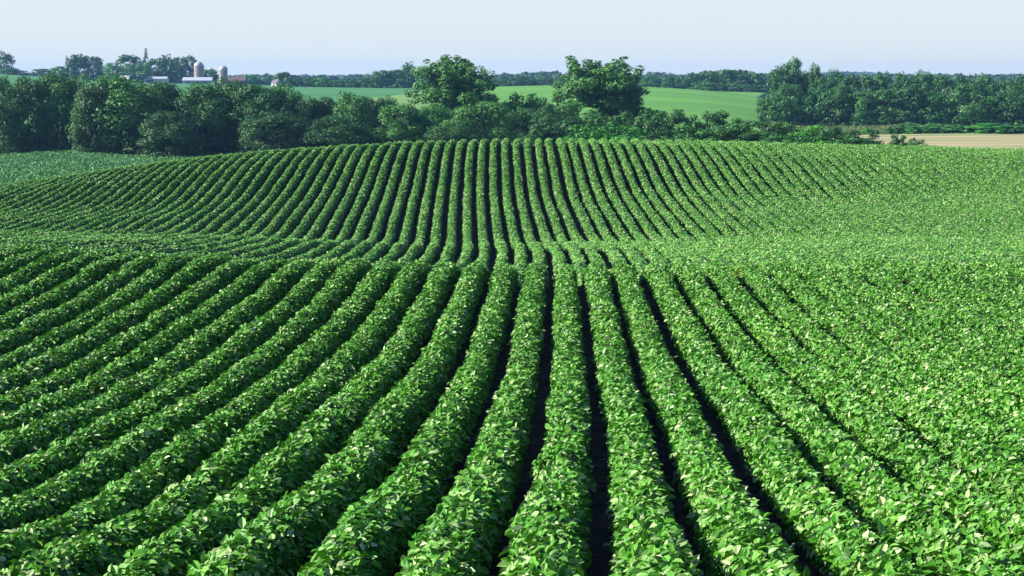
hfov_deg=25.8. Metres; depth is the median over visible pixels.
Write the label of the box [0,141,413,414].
soybean row
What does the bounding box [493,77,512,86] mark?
hill tree
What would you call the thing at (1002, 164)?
soybean row
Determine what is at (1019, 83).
wood tree
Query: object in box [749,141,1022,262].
soybean row
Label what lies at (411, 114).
oak tree
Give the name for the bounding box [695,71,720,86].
hill tree
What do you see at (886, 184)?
soybean row
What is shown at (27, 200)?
soybean row
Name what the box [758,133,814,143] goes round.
shrub
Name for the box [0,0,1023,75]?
sky
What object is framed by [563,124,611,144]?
shrub
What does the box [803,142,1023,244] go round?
soybean row
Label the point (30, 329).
soybean row
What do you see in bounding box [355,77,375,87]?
crest tree
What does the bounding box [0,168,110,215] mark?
soybean row
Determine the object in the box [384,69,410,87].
crest tree
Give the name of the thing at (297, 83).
crest tree
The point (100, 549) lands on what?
soybean row
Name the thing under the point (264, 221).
soybean row
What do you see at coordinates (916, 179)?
soybean row
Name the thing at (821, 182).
soybean row
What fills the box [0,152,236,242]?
soybean row
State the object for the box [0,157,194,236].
soybean row
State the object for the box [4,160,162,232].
soybean row
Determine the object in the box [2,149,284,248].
soybean row
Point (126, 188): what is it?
soybean row
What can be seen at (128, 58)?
farm tree
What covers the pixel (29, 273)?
soybean row
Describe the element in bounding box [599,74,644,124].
oak tree
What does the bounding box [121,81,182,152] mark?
oak tree
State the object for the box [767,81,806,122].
wood tree
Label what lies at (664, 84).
hill tree
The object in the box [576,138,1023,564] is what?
soybean row
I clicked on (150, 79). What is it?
wide shed
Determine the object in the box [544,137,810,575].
soybean row
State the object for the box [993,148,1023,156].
soybean row
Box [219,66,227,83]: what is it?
silo
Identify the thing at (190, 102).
oak tree
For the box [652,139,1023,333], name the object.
soybean row
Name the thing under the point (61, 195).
soybean row
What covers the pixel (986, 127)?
bush
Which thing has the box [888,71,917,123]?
wood tree
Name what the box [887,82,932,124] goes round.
wood tree
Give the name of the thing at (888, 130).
bush
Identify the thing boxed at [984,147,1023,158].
soybean row
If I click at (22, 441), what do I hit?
soybean row
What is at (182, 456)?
soybean row
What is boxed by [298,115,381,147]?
oak tree
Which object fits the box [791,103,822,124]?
wood tree
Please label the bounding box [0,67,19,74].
farm tree
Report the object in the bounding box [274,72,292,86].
crest tree
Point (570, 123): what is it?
shrub
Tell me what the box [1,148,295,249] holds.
soybean row
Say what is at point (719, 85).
hill tree
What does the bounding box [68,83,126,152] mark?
oak tree
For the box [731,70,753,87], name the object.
hill tree
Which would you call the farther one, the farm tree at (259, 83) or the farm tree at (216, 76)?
the farm tree at (259, 83)
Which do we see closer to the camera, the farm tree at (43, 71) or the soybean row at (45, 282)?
the soybean row at (45, 282)
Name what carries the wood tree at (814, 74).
on the ground
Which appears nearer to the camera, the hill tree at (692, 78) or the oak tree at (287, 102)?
the oak tree at (287, 102)
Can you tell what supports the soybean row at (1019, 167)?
on the ground
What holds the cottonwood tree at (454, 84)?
on the ground
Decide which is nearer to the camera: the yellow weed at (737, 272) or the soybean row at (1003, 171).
the yellow weed at (737, 272)
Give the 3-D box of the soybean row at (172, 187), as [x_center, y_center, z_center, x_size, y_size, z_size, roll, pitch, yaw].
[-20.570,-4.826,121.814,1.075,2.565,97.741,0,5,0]
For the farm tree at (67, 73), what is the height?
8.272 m
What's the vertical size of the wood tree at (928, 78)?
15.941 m
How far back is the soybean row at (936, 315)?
50.03 m
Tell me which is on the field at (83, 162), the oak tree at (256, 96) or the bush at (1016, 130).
the oak tree at (256, 96)
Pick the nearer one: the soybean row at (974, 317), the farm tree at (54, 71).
the soybean row at (974, 317)
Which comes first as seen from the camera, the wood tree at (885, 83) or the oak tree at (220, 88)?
the oak tree at (220, 88)
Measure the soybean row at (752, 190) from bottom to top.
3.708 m
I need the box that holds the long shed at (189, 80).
[182,77,213,83]
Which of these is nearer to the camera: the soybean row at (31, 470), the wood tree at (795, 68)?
the soybean row at (31, 470)
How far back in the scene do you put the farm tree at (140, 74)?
1284.60 m
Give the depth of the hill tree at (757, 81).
1050.91 m
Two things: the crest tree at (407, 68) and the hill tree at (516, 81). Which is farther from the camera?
the hill tree at (516, 81)
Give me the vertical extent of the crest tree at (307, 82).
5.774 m
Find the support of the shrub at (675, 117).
on the ground
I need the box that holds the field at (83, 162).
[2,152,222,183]
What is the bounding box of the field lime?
[312,88,486,128]
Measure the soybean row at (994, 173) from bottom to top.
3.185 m
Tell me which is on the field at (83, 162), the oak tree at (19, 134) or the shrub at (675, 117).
the oak tree at (19, 134)
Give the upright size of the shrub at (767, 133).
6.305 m
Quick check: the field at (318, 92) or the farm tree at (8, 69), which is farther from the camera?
the farm tree at (8, 69)
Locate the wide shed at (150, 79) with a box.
[144,76,168,82]
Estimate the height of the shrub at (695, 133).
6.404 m
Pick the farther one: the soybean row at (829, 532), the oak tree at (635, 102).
the oak tree at (635, 102)
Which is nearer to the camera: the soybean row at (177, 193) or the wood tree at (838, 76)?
the soybean row at (177, 193)
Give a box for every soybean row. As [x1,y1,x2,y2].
[0,138,467,569]
[0,139,456,536]
[0,139,479,575]
[0,140,424,434]
[0,140,435,471]
[0,140,446,500]
[0,141,407,394]
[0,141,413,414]
[0,142,397,374]
[0,143,358,314]
[0,143,376,332]
[0,143,387,355]
[0,144,346,294]
[0,145,337,279]
[0,146,325,261]
[0,147,319,250]
[0,150,252,244]
[0,151,260,245]
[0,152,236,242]
[0,153,230,240]
[0,154,220,238]
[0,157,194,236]
[0,158,187,232]
[0,162,154,230]
[0,164,143,228]
[0,165,125,218]
[0,166,126,222]
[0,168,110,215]
[0,169,104,212]
[0,172,83,209]
[0,174,69,200]
[0,174,72,204]
[0,177,48,194]
[0,178,37,190]
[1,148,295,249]
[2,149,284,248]
[3,155,208,236]
[4,149,273,246]
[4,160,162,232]
[6,147,306,250]
[24,159,177,231]
[103,138,491,575]
[187,138,509,575]
[297,138,527,575]
[395,138,548,575]
[497,138,597,575]
[534,138,703,575]
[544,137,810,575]
[556,137,940,575]
[566,138,1023,575]
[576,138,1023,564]
[587,138,1023,509]
[598,138,1023,463]
[608,137,1023,428]
[619,138,1023,399]
[630,138,1023,373]
[641,139,1023,353]
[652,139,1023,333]
[663,139,1023,313]
[674,139,1023,294]
[684,139,1023,278]
[695,139,1023,265]
[707,139,915,262]
[718,140,939,261]
[728,140,983,263]
[738,140,1002,262]
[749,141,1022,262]
[762,141,1023,260]
[772,141,1023,257]
[786,143,1023,249]
[793,143,1023,247]
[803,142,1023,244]
[812,143,1023,242]
[824,143,1015,240]
[840,143,1022,240]
[847,143,1023,238]
[858,144,1023,235]
[870,144,1023,228]
[879,144,1023,221]
[895,145,1023,216]
[896,144,1023,209]
[906,145,1023,203]
[919,145,1023,198]
[928,145,1023,192]
[943,146,1023,186]
[952,146,1023,178]
[964,146,1023,172]
[970,147,1023,165]
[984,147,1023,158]
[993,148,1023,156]
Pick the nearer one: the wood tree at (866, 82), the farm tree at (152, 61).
the wood tree at (866, 82)
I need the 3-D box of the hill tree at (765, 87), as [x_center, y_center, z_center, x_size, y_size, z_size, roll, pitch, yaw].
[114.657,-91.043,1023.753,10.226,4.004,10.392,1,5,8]
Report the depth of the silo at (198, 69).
1255.69 m
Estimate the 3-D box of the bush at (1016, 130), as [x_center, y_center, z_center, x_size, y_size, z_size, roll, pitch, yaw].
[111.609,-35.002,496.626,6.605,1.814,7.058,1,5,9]
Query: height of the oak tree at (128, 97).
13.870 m
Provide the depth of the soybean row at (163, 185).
129.76 m
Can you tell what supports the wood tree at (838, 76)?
on the ground
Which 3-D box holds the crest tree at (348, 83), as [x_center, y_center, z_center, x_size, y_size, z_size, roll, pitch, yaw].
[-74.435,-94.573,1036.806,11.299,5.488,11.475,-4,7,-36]
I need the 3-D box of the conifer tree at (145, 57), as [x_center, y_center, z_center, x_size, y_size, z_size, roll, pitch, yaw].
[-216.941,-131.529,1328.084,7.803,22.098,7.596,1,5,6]
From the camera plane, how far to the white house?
1007.17 m
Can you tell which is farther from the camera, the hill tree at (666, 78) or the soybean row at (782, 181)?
the hill tree at (666, 78)
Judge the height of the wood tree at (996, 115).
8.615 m
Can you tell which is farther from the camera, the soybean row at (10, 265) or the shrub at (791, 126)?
the shrub at (791, 126)
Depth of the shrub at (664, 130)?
300.19 m
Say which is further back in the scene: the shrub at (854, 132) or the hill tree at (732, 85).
the hill tree at (732, 85)
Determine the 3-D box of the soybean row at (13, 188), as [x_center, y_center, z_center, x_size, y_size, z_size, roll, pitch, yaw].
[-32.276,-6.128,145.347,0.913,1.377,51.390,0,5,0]
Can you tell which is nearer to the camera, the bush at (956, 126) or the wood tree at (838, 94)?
the bush at (956, 126)
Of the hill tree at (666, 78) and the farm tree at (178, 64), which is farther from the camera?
the farm tree at (178, 64)
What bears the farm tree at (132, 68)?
on the ground
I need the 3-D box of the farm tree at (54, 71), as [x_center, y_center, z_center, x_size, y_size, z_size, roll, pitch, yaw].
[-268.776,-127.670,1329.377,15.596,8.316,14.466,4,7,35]
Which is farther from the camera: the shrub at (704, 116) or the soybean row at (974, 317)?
the shrub at (704, 116)
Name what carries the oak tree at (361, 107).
on the field at (83, 162)
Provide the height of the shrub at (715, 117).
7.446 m
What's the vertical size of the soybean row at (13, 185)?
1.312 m
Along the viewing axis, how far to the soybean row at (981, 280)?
87.14 m
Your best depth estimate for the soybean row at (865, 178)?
127.92 m
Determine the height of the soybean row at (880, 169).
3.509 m
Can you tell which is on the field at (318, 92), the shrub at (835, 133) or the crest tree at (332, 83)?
the crest tree at (332, 83)
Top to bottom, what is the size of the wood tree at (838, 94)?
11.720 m
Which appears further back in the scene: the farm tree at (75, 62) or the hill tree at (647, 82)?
the farm tree at (75, 62)
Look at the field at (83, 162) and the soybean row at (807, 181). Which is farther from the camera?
the field at (83, 162)
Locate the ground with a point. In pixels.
(598, 508)
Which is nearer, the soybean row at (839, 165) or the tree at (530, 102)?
the soybean row at (839, 165)
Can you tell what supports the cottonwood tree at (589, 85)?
on the ground
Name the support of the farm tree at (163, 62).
on the ground
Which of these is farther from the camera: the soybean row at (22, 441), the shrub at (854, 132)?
the shrub at (854, 132)
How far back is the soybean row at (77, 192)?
135.82 m
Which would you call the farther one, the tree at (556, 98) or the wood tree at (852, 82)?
the wood tree at (852, 82)
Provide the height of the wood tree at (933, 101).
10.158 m
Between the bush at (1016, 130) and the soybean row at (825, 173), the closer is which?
the soybean row at (825, 173)
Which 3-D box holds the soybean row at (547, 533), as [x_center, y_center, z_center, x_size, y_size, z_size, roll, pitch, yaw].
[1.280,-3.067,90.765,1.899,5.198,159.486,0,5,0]
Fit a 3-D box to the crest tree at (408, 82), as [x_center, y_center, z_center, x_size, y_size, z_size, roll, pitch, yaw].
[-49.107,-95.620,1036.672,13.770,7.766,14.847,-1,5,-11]
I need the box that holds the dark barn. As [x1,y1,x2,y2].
[228,76,247,84]
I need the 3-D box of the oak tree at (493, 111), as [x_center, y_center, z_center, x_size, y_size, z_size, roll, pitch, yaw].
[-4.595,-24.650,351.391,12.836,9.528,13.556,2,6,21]
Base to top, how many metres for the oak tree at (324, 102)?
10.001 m
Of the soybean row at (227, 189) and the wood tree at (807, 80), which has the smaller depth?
the soybean row at (227, 189)
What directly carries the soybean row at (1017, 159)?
on the ground
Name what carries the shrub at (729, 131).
on the ground
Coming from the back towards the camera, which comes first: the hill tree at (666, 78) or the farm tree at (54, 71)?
the farm tree at (54, 71)
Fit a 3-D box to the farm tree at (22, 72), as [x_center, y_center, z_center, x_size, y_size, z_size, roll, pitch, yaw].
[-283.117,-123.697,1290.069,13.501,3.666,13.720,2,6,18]
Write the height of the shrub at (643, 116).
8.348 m
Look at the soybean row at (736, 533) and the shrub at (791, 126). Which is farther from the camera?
the shrub at (791, 126)
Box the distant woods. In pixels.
[38,69,1023,87]
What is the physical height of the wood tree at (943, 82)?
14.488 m
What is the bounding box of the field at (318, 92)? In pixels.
[0,74,428,127]
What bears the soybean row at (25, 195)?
on the ground
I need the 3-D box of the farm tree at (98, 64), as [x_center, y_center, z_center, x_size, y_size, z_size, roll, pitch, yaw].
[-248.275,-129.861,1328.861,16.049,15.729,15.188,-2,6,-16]
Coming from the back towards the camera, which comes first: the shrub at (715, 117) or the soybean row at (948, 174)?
the shrub at (715, 117)
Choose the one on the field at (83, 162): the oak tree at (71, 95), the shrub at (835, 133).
the oak tree at (71, 95)
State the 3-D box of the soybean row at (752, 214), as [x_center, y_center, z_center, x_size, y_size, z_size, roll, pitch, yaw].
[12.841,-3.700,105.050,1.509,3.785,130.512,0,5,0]
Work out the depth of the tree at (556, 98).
385.44 m
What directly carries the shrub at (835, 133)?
on the ground
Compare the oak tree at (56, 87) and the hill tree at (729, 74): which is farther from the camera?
the hill tree at (729, 74)
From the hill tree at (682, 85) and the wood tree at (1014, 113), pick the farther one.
the hill tree at (682, 85)
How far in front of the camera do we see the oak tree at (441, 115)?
358.78 m
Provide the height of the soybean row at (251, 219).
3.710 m
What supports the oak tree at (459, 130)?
on the field at (83, 162)
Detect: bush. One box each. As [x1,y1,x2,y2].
[861,128,875,134]
[881,128,896,133]
[888,125,908,133]
[896,122,946,133]
[914,123,964,133]
[943,124,974,133]
[960,122,1023,133]
[1003,127,1023,133]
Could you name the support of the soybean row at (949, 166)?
on the ground
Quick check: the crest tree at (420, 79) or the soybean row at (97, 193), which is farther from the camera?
the crest tree at (420, 79)
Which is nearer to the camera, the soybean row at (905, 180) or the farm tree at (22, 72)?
the soybean row at (905, 180)
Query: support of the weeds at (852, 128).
on the ground
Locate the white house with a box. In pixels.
[271,79,281,86]
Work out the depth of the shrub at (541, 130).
314.60 m
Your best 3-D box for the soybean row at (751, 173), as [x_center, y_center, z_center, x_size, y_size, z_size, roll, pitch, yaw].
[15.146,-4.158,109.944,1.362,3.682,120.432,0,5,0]
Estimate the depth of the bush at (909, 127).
493.80 m
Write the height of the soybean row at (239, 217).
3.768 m
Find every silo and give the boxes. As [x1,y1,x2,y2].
[194,62,202,76]
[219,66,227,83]
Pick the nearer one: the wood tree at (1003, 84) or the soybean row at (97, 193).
the soybean row at (97, 193)
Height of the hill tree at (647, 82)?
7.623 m
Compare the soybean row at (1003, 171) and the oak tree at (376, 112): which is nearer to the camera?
the soybean row at (1003, 171)
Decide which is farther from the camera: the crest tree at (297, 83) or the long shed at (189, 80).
the long shed at (189, 80)
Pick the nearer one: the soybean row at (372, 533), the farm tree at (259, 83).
the soybean row at (372, 533)
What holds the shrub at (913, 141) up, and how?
on the ground
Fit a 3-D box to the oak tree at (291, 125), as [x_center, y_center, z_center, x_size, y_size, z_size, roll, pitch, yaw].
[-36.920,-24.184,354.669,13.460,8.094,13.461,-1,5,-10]
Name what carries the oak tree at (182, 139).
on the field at (83, 162)
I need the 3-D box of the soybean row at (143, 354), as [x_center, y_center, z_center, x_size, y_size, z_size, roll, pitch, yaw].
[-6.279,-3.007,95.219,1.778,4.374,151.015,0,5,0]
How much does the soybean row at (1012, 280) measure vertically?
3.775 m
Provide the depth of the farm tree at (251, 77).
1324.13 m
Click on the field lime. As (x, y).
(401, 99)
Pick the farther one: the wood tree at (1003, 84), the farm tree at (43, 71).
the farm tree at (43, 71)
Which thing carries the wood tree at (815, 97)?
on the ground
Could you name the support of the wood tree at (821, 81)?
on the ground
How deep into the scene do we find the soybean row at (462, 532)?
22.97 m
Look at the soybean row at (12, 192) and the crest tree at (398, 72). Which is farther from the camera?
the crest tree at (398, 72)
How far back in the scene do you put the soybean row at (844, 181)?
126.09 m
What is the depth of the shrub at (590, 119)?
319.60 m
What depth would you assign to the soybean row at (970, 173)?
137.68 m
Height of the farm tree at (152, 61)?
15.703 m
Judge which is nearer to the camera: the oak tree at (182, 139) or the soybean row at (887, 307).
the soybean row at (887, 307)
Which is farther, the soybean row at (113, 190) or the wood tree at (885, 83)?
the wood tree at (885, 83)
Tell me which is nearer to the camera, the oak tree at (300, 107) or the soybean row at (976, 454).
the soybean row at (976, 454)
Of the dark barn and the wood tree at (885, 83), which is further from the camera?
the dark barn
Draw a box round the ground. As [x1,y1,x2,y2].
[0,84,1014,575]
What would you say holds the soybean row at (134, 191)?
on the ground
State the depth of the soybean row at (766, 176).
118.90 m
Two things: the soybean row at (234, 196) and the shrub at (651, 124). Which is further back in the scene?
the shrub at (651, 124)
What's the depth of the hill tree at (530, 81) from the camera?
1242.30 m
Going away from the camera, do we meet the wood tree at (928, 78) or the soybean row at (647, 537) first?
the soybean row at (647, 537)
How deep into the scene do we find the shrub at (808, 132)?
297.88 m
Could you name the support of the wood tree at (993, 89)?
on the ground
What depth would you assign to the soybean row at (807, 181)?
119.94 m
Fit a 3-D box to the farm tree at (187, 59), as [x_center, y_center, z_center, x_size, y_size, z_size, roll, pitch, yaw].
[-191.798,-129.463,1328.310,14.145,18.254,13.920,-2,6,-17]
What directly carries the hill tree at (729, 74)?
on the ground
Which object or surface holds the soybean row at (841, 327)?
on the ground
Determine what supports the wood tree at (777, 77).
on the ground
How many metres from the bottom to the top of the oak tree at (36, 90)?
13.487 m
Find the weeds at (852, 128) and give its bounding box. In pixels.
[755,120,1023,133]
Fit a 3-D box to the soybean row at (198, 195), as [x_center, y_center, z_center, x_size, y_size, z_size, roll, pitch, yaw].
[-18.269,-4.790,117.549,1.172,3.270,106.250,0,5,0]
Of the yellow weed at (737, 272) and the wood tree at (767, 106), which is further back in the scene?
the wood tree at (767, 106)
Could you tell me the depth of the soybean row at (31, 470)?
35.07 m
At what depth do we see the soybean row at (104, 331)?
47.10 m
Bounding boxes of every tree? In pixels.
[0,50,15,72]
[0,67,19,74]
[0,74,59,151]
[0,75,35,153]
[7,70,30,75]
[29,72,81,150]
[31,69,50,76]
[46,66,68,77]
[60,53,92,78]
[60,67,79,77]
[60,72,88,143]
[64,74,170,154]
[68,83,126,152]
[82,56,103,79]
[101,63,126,80]
[114,54,142,80]
[115,63,140,81]
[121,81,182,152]
[130,62,154,82]
[135,110,205,157]
[141,48,148,77]
[144,58,170,78]
[154,54,177,82]
[168,57,189,83]
[170,82,234,154]
[177,54,196,82]
[195,77,256,152]
[203,69,218,83]
[207,73,218,83]
[220,83,293,153]
[237,110,313,152]
[243,74,259,84]
[250,79,269,84]
[258,82,306,146]
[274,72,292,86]
[288,78,305,86]
[290,95,327,146]
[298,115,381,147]
[301,77,315,86]
[306,96,335,143]
[313,77,331,86]
[317,91,377,141]
[323,80,345,87]
[342,78,361,87]
[354,97,384,141]
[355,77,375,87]
[365,80,383,87]
[369,70,394,87]
[370,95,403,140]
[371,103,432,143]
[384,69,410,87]
[394,73,419,87]
[401,61,417,87]
[403,54,501,140]
[403,104,454,141]
[410,68,432,87]
[422,118,494,142]
[441,101,524,145]
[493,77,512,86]
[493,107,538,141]
[500,91,529,132]
[505,76,528,85]
[517,76,536,85]
[520,93,542,133]
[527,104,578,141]
[533,55,667,125]
[533,76,553,85]
[538,94,566,115]
[549,77,564,85]
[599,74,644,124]
[639,76,660,86]
[656,76,676,87]
[660,81,673,87]
[672,76,690,88]
[681,72,705,88]
[687,81,717,90]
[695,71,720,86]
[705,83,732,91]
[714,69,737,89]
[723,82,742,91]
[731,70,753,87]
[734,84,763,91]
[744,73,767,89]
[754,85,770,92]
[754,92,798,122]
[765,65,794,117]
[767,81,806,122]
[779,56,811,105]
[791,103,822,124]
[793,72,814,112]
[797,87,833,124]
[808,63,820,89]
[810,76,839,121]
[815,84,858,125]
[825,69,844,100]
[839,74,863,117]
[839,89,882,126]
[858,75,880,122]
[863,89,903,125]
[872,70,892,112]
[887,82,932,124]
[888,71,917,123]
[911,69,941,123]
[914,89,955,124]
[932,75,958,121]
[940,81,998,125]
[954,73,974,114]
[970,73,1000,124]
[973,95,1012,125]
[989,84,1023,124]
[996,77,1015,123]
[1007,76,1023,123]
[1016,94,1023,124]
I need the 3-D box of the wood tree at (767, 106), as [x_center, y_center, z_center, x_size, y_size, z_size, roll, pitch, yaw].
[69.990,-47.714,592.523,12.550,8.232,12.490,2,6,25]
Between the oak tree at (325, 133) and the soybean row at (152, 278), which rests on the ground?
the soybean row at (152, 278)
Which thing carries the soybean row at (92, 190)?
on the ground
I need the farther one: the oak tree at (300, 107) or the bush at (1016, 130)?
the bush at (1016, 130)
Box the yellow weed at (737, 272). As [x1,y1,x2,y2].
[730,266,745,278]
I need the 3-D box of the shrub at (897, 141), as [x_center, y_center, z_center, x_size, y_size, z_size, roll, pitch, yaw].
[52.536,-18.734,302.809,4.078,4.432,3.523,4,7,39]
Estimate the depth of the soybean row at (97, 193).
132.59 m
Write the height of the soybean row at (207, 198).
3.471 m
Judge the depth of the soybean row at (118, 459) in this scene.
30.88 m
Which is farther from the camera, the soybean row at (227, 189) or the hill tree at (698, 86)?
the hill tree at (698, 86)
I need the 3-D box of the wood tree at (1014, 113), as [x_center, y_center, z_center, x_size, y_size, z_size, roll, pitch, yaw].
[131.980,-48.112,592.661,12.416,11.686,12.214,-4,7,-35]
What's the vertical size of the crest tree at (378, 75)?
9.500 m
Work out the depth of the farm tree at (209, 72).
1284.97 m
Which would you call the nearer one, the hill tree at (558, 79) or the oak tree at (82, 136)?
the oak tree at (82, 136)
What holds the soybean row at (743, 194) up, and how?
on the ground
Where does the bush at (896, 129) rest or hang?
on the ground
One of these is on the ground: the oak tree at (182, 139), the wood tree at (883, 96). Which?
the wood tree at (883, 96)
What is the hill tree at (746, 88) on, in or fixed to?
on the ground
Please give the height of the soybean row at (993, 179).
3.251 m
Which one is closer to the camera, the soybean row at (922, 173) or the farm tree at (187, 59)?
the soybean row at (922, 173)
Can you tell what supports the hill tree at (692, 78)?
on the ground
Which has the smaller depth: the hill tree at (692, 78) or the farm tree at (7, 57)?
the hill tree at (692, 78)
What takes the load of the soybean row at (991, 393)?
on the ground
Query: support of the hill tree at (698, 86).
on the ground
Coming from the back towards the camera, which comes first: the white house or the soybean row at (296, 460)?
the white house
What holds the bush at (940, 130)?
on the ground
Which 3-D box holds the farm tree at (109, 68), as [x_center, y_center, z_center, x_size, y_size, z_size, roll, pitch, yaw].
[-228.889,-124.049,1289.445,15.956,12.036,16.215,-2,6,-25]
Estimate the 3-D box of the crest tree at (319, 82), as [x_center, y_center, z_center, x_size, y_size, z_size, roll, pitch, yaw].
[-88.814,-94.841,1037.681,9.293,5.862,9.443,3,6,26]
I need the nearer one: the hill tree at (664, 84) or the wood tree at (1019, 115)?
the wood tree at (1019, 115)
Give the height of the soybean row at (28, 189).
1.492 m
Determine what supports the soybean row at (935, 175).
on the ground
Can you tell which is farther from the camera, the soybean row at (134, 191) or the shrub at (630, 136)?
the shrub at (630, 136)
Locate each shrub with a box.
[511,120,567,145]
[544,116,602,143]
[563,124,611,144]
[572,112,629,139]
[595,123,654,141]
[610,108,666,132]
[631,111,674,139]
[636,126,682,141]
[663,108,705,139]
[665,121,723,140]
[684,111,722,139]
[703,110,749,140]
[713,122,758,141]
[735,120,790,141]
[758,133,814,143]
[772,120,812,140]
[783,124,831,143]
[818,127,848,143]
[829,134,874,144]
[838,130,884,144]
[887,133,907,145]
[900,137,929,145]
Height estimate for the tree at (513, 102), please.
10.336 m
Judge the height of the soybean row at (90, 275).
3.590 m
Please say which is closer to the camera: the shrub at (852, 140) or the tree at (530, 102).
the shrub at (852, 140)
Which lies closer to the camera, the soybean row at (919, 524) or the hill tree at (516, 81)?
the soybean row at (919, 524)
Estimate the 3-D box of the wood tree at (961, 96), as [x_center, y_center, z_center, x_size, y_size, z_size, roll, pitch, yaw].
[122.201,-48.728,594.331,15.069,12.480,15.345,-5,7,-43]
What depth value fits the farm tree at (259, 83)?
1324.64 m
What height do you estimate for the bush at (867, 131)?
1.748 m
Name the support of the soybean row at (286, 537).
on the ground
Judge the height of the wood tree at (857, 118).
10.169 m
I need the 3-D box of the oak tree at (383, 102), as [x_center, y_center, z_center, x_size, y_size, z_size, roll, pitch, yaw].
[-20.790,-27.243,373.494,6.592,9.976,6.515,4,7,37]
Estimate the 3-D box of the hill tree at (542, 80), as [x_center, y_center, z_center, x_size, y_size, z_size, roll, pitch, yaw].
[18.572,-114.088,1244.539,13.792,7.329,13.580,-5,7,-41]
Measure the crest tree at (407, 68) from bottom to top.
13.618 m
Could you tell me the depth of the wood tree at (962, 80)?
646.01 m
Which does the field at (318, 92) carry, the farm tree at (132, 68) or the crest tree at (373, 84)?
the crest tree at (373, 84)

